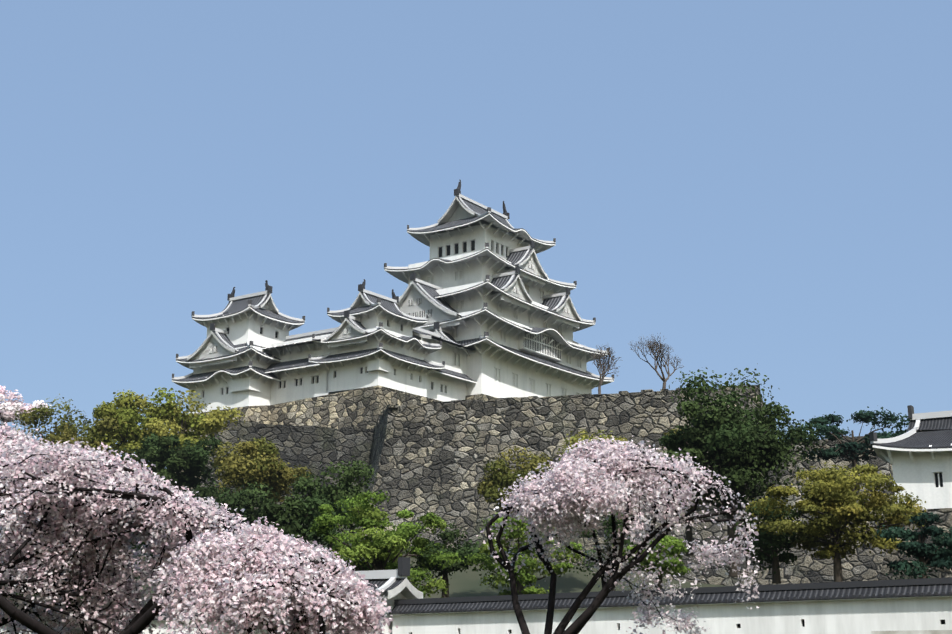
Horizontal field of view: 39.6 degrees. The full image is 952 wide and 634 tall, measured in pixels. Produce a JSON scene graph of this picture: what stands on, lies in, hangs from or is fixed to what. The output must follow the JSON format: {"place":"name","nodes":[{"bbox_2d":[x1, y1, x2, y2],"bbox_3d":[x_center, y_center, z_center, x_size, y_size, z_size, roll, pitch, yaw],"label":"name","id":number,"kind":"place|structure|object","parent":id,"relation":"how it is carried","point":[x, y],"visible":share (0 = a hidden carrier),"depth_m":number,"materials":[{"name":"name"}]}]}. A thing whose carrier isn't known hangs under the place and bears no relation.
{"place":"outdoors","nodes":[
{"label":"outdoors","id":0,"kind":"place"},
{"bbox_2d":[0,487,722,607],"bbox_3d":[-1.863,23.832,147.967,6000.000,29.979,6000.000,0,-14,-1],"label":"ground","id":1,"kind":"structure","parent":0,"point":[464,584],"depth_m":122.08,"materials":[{"name":"green plant"}]},
{"bbox_2d":[195,425,373,509],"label":"terrace wall","id":2,"kind":"structure","parent":1,"relation":"on","point":[311,449],"depth_m":152.40,"materials":[{"name":"stone"}]},
{"bbox_2d":[224,421,374,431],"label":"stone wall coping","id":3,"kind":"object","parent":2,"relation":"on","point":[256,424],"visible":0.31,"depth_m":152.93,"materials":[{"name":"grey stone"}]},
{"bbox_2d":[165,385,442,489],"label":"stone wall","id":4,"kind":"structure","parent":1,"relation":"on","point":[363,408],"depth_m":162.42,"materials":[{"name":"beige stone"}]},
{"bbox_2d":[172,280,304,413],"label":"castle turret","id":5,"kind":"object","parent":4,"relation":"on","point":[228,361],"visible":0.85,"depth_m":170.23,"materials":[{"name":"paint"}]},
{"bbox_2d":[263,327,359,404],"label":"connecting corridor","id":6,"kind":"object","parent":4,"relation":"on","point":[297,373],"visible":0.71,"depth_m":167.37,"materials":[{"name":"paint"}]},
{"bbox_2d":[308,279,444,396],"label":"castle turret","id":7,"kind":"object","parent":4,"relation":"on","point":[371,340],"visible":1,"depth_m":163.50,"materials":[{"name":"paint"}]},
{"bbox_2d":[413,327,475,401],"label":"connecting corridor","id":8,"kind":"object","parent":4,"relation":"on","point":[448,381],"visible":0.71,"depth_m":172.86,"materials":[{"name":"paint"}]},
{"bbox_2d":[0,421,759,633],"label":"cherry blossoms","id":9,"kind":"object","parent":1,"relation":"on","point":[572,497],"visible":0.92,"depth_m":34.98,"materials":[{"name":"pink plant"}]},
{"bbox_2d":[465,394,495,400],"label":"stone base","id":10,"kind":"object","parent":1,"relation":"on","point":[483,397],"depth_m":174.71,"materials":[{"name":"beige stone"}]},
{"bbox_2d":[384,179,613,397],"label":"keep","id":11,"kind":"structure","parent":10,"relation":"on","point":[489,291],"depth_m":187.67,"materials":[{"name":"paint"}]},
{"bbox_2d":[359,390,770,585],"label":"terrace wall","id":12,"kind":"structure","parent":1,"relation":"on","point":[428,459],"depth_m":135.29,"materials":[{"name":"grey stone"}]},
{"bbox_2d":[374,385,763,429],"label":"stone wall coping","id":13,"kind":"object","parent":12,"relation":"on","point":[589,395],"visible":0.44,"depth_m":136.51,"materials":[{"name":"grey stone"}]},
{"bbox_2d":[769,441,893,584],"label":"terrace wall","id":14,"kind":"structure","parent":1,"relation":"on","point":[862,565],"depth_m":120.99,"materials":[{"name":"stone"}]},
{"bbox_2d":[799,434,882,443],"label":"stone wall coping","id":15,"kind":"object","parent":14,"relation":"on","point":[829,441],"visible":0.08,"depth_m":125.14,"materials":[{"name":"grey stone"}]},
{"bbox_2d":[0,0,951,534],"label":"sky","id":16,"kind":"structure","parent":0,"point":[742,184],"materials":[{"name":"blue"}]},
{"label":"terrace","id":17,"kind":"structure","parent":0,"visible":0},
{"bbox_2d":[0,607,317,633],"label":"front wall","id":18,"kind":"structure","parent":17,"relation":"on","point":[156,630],"depth_m":79.45,"materials":[{"name":"paint"}]},
{"bbox_2d":[330,557,422,633],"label":"gatehouse","id":19,"kind":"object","parent":17,"relation":"on","point":[395,584],"depth_m":72.77,"materials":[{"name":"paint"}]},
{"bbox_2d":[389,577,951,633],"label":"front wall","id":20,"kind":"structure","parent":17,"relation":"on","point":[912,606],"depth_m":62.16,"materials":[{"name":"paint"}]},
{"bbox_2d":[878,508,951,579],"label":"stone wall","id":21,"kind":"structure","parent":17,"relation":"on","point":[945,514],"depth_m":97.24,"materials":[{"name":"grey stone"}]},
{"bbox_2d":[869,405,951,508],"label":"castle turret","id":22,"kind":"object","parent":21,"relation":"on","point":[917,455],"visible":1,"depth_m":99.34,"materials":[{"name":"paint"}]}
]}

